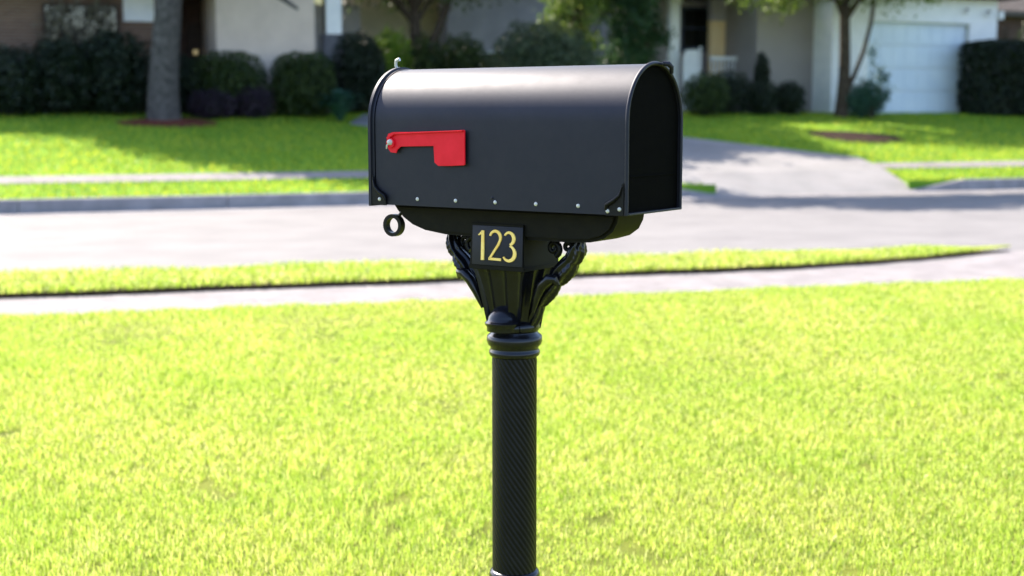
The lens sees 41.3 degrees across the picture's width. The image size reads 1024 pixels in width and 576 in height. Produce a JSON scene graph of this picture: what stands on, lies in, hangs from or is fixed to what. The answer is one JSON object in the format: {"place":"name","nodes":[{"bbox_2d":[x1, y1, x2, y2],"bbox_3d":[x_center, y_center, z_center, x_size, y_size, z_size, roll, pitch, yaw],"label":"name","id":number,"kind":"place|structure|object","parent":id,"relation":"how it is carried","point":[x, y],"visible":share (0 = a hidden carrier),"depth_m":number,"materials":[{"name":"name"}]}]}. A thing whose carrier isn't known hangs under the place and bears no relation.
{"place":"outdoors","nodes":[
{"label":"outdoors","id":0,"kind":"place"},
{"bbox_2d":[0,243,1010,298],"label":"grass","id":1,"kind":"structure","parent":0,"point":[75,280],"depth_m":10.76,"materials":[{"name":"green plant"}]},
{"bbox_2d":[0,276,1023,575],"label":"lawn","id":2,"kind":"structure","parent":0,"point":[604,520],"depth_m":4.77,"materials":[{"name":"green plant"}]},
{"bbox_2d":[368,58,682,575],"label":"mailbox","id":3,"kind":"object","parent":2,"relation":"on","point":[507,180],"visible":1,"depth_m":2.28,"materials":[{"name":"black metal"}]},
{"bbox_2d":[628,66,680,215],"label":"door","id":4,"kind":"structure","parent":3,"relation":"in","point":[653,118],"depth_m":2.18,"materials":[{"name":"black paint"}]},
{"bbox_2d":[0,190,1023,272],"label":"road","id":5,"kind":"structure","parent":0,"point":[203,239],"depth_m":16.47,"materials":[{"name":"grey asphalt"}]},
{"bbox_2d":[0,189,722,213],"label":"kerb","id":6,"kind":"structure","parent":5,"relation":"on","point":[64,205],"depth_m":20.47,"materials":[{"name":"concrete"}]},
{"bbox_2d":[0,189,1023,215],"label":"gutter","id":7,"kind":"object","parent":5,"relation":"on","point":[105,212],"visible":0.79,"depth_m":21.15,"materials":[{"name":"concrete"}]},
{"bbox_2d":[905,178,1023,191],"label":"kerb","id":8,"kind":"structure","parent":5,"relation":"on","point":[988,183],"depth_m":25.95,"materials":[{"name":"concrete"}]},
{"bbox_2d":[0,113,1023,213],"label":"lawn","id":9,"kind":"structure","parent":0,"point":[295,188],"depth_m":26.93,"materials":[{"name":"green plant"}]},
{"bbox_2d":[0,44,46,114],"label":"bush","id":10,"kind":"object","parent":9,"relation":"on","point":[18,96],"visible":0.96,"depth_m":28.48,"materials":[{"name":"green plant"}]},
{"bbox_2d":[32,0,84,111],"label":"shrub","id":11,"kind":"object","parent":9,"relation":"on","point":[73,32],"visible":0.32,"depth_m":29.86,"materials":[{"name":"green plant"}]},
{"bbox_2d":[26,34,99,114],"bbox_3d":[-9.724,-4.603,29.407,1.577,1.763,1.689,0,7,0],"label":"bush","id":12,"kind":"object","parent":9,"relation":"on","point":[62,81],"visible":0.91,"depth_m":28.97,"materials":[{"name":"green plant"}]},
{"bbox_2d":[75,0,117,109],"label":"shrub","id":13,"kind":"object","parent":9,"relation":"on","point":[96,15],"visible":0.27,"depth_m":30.21,"materials":[{"name":"green plant"}]},
{"bbox_2d":[75,28,150,114],"bbox_3d":[-8.648,-4.697,29.686,1.843,1.907,1.669,0,7,0],"label":"bush","id":14,"kind":"object","parent":9,"relation":"on","point":[118,75],"visible":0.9,"depth_m":29.32,"materials":[{"name":"green plant"}]},
{"bbox_2d":[115,118,216,126],"bbox_3d":[-7.301,-3.517,28.886,2.104,0.199,1.636,0,7,0],"label":"mulch bed","id":15,"kind":"object","parent":9,"relation":"on","point":[191,122],"visible":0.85,"depth_m":28.50,"materials":[{"name":"brown soil"}]},
{"bbox_2d":[0,0,360,112],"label":"brick house","id":16,"kind":"structure","parent":9,"relation":"on","point":[267,31],"depth_m":31.32,"materials":[{"name":"beige paint"}]},
{"bbox_2d":[41,2,119,64],"bbox_3d":[-9.672,-5.481,30.582,1.655,1.800,0.070,-3,8,-22],"label":"window","id":17,"kind":"structure","parent":16,"relation":"in","point":[45,6],"depth_m":30.48,"materials":[{"name":"grey glass"}]},
{"bbox_2d":[123,0,153,21],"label":"window","id":18,"kind":"structure","parent":16,"relation":"in","point":[133,10],"depth_m":30.94,"materials":[{"name":"white glass"}]},
{"bbox_2d":[186,23,202,63],"bbox_3d":[-7.574,-5.300,32.863,0.527,2.130,0.090,-3,8,-22],"label":"door","id":19,"kind":"structure","parent":16,"relation":"in","point":[194,35],"depth_m":32.70,"materials":[{"name":"brown wood"}]},
{"bbox_2d":[179,52,208,114],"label":"bush","id":20,"kind":"object","parent":9,"relation":"on","point":[186,67],"visible":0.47,"depth_m":30.07,"materials":[{"name":"green plant"}]},
{"bbox_2d":[186,87,237,118],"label":"bush","id":21,"kind":"object","parent":9,"relation":"on","point":[203,105],"visible":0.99,"depth_m":29.61,"materials":[{"name":"purple plant"}]},
{"bbox_2d":[146,0,298,119],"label":"oak tree","id":22,"kind":"object","parent":9,"relation":"on","point":[163,102],"visible":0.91,"depth_m":28.65,"materials":[{"name":"grey plant"}]},
{"bbox_2d":[189,49,270,114],"bbox_3d":[-6.355,-4.594,30.536,1.824,1.515,1.653,0,7,0],"label":"bush","id":23,"kind":"object","parent":9,"relation":"on","point":[235,72],"visible":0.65,"depth_m":30.10,"materials":[{"name":"green plant"}]},
{"bbox_2d":[230,85,276,118],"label":"bush","id":24,"kind":"object","parent":9,"relation":"on","point":[252,106],"visible":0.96,"depth_m":30.00,"materials":[{"name":"purple plant"}]},
{"bbox_2d":[269,50,336,115],"bbox_3d":[-4.742,-4.638,30.961,1.560,1.544,1.387,0,7,0],"label":"bush","id":25,"kind":"object","parent":9,"relation":"on","point":[307,79],"visible":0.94,"depth_m":30.56,"materials":[{"name":"green plant"}]},
{"bbox_2d":[312,89,365,121],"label":"plant","id":26,"kind":"object","parent":9,"relation":"on","point":[339,105],"visible":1,"depth_m":30.13,"materials":[{"name":"green plant"}]},
{"bbox_2d":[331,29,385,112],"bbox_3d":[-3.670,-5.127,32.293,1.494,2.043,1.836,0,7,0],"label":"bush","id":27,"kind":"object","parent":9,"relation":"on","point":[360,72],"visible":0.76,"depth_m":31.77,"materials":[{"name":"green plant"}]},
{"bbox_2d":[375,23,414,78],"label":"bush","id":28,"kind":"object","parent":9,"relation":"on","point":[388,45],"visible":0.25,"depth_m":33.24,"materials":[{"name":"green plant"}]},
{"bbox_2d":[318,0,517,65],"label":"oak tree","id":29,"kind":"object","parent":9,"relation":"on","point":[413,16],"visible":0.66,"depth_m":34.02,"materials":[{"name":"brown plant"}]},
{"bbox_2d":[400,31,448,68],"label":"bush","id":30,"kind":"object","parent":9,"relation":"on","point":[434,61],"visible":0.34,"depth_m":33.76,"materials":[{"name":"green plant"}]},
{"bbox_2d":[314,0,564,110],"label":"stucco house","id":31,"kind":"structure","parent":9,"relation":"on","point":[487,24],"depth_m":38.90,"materials":[{"name":"beige paint"}]},
{"bbox_2d":[439,31,491,68],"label":"bush","id":32,"kind":"object","parent":9,"relation":"on","point":[461,52],"visible":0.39,"depth_m":33.99,"materials":[{"name":"green plant"}]},
{"bbox_2d":[483,18,599,67],"bbox_3d":[0.757,-5.544,34.139,2.988,2.410,2.579,0,7,0],"label":"bush","id":33,"kind":"object","parent":9,"relation":"on","point":[537,47],"visible":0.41,"depth_m":33.55,"materials":[{"name":"green plant"}]},
{"bbox_2d":[536,0,623,60],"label":"bushy tree","id":34,"kind":"object","parent":9,"relation":"on","point":[578,8],"visible":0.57,"depth_m":34.67,"materials":[{"name":"green plant"}]},
{"bbox_2d":[588,0,677,64],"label":"bushy tree","id":35,"kind":"object","parent":9,"relation":"on","point":[634,43],"visible":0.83,"depth_m":35.14,"materials":[{"name":"green plant"}]},
{"bbox_2d":[680,70,730,116],"bbox_3d":[4.930,-4.973,34.844,1.349,1.235,1.125,0,7,0],"label":"bush","id":36,"kind":"object","parent":9,"relation":"on","point":[705,95],"visible":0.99,"depth_m":34.61,"materials":[{"name":"green plant"}]},
{"bbox_2d":[709,68,752,113],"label":"bush","id":37,"kind":"object","parent":9,"relation":"on","point":[737,95],"visible":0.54,"depth_m":35.48,"materials":[{"name":"green plant"}]},
{"bbox_2d":[741,79,779,114],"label":"bush","id":38,"kind":"object","parent":9,"relation":"on","point":[763,99],"visible":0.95,"depth_m":35.57,"materials":[{"name":"green plant"}]},
{"bbox_2d":[752,51,770,105],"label":"shrub","id":39,"kind":"object","parent":9,"relation":"on","point":[762,69],"visible":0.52,"depth_m":35.93,"materials":[{"name":"green plant"}]},
{"bbox_2d":[565,0,1010,113],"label":"garage house","id":40,"kind":"structure","parent":9,"relation":"on","point":[918,55],"depth_m":38.26,"materials":[{"name":"grey paint"}]},
{"bbox_2d":[682,47,701,109],"bbox_3d":[4.933,-5.758,37.331,0.548,1.717,0.070,-3,8,-22],"label":"porch screen","id":41,"kind":"object","parent":40,"relation":"on","point":[689,68],"visible":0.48,"depth_m":37.27,"materials":[{"name":"white paint"}]},
{"bbox_2d":[680,6,707,51],"bbox_3d":[5.347,-7.530,39.614,1.029,1.300,0.120,-3,8,-22],"label":"window","id":42,"kind":"structure","parent":40,"relation":"in","point":[694,20],"depth_m":39.60,"materials":[{"name":"black glass"}]},
{"bbox_2d":[868,22,965,113],"bbox_3d":[11.422,-6.222,38.555,3.442,2.538,0.052,-3,8,-22],"label":"garage door","id":43,"kind":"structure","parent":40,"relation":"in","point":[941,65],"depth_m":38.58,"materials":[{"name":"white paint"}]},
{"bbox_2d":[775,79,806,114],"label":"bush","id":44,"kind":"object","parent":9,"relation":"on","point":[791,95],"visible":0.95,"depth_m":35.91,"materials":[{"name":"green plant"}]},
{"bbox_2d":[725,0,959,116],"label":"yard tree","id":45,"kind":"object","parent":9,"relation":"on","point":[845,79],"visible":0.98,"depth_m":36.04,"materials":[{"name":"brown plant"}]},
{"bbox_2d":[809,131,905,143],"bbox_3d":[8.112,-3.549,31.957,2.283,0.271,2.136,0,7,0],"label":"mulch bed","id":46,"kind":"object","parent":9,"relation":"on","point":[850,136],"visible":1,"depth_m":31.67,"materials":[{"name":"brown soil"}]},
{"bbox_2d":[846,82,888,117],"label":"bush","id":47,"kind":"object","parent":9,"relation":"on","point":[857,104],"visible":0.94,"depth_m":36.05,"materials":[{"name":"green plant"}]},
{"bbox_2d":[856,39,896,117],"bbox_3d":[9.661,-5.502,35.913,1.124,2.114,0.538,0,7,0],"label":"shrub","id":48,"kind":"object","parent":9,"relation":"on","point":[882,79],"visible":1,"depth_m":35.95,"materials":[{"name":"green plant"}]},
{"bbox_2d":[956,38,1023,115],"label":"hedge","id":49,"kind":"object","parent":9,"relation":"on","point":[1004,83],"visible":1,"depth_m":38.20,"materials":[{"name":"green plant"}]},
{"bbox_2d":[997,0,1023,104],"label":"brick house","id":50,"kind":"structure","parent":9,"relation":"on","point":[1013,19],"depth_m":43.70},
{"bbox_2d":[1016,22,1023,103],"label":"bush","id":51,"kind":"object","parent":9,"relation":"on","point":[1020,34],"visible":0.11,"depth_m":41.15,"materials":[{"name":"green plant"}]},
{"bbox_2d":[0,250,1023,316],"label":"sidewalk","id":52,"kind":"structure","parent":0,"point":[1008,264],"depth_m":10.15,"materials":[{"name":"concrete"}]},
{"bbox_2d":[0,161,1023,183],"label":"sidewalk","id":53,"kind":"structure","parent":0,"point":[163,177],"depth_m":22.71,"materials":[{"name":"concrete"}]},
{"bbox_2d":[350,114,910,195],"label":"driveway","id":54,"kind":"structure","parent":0,"point":[732,169],"depth_m":26.18,"materials":[{"name":"concrete"}]},
{"bbox_2d":[682,184,715,193],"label":"lawn","id":55,"kind":"structure","parent":0,"point":[708,188],"depth_m":23.91,"materials":[{"name":"green plant"}]},
{"bbox_2d":[890,172,927,188],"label":"lawn","id":56,"kind":"structure","parent":0,"point":[913,184],"depth_m":25.64,"materials":[{"name":"green plant"}]}
]}

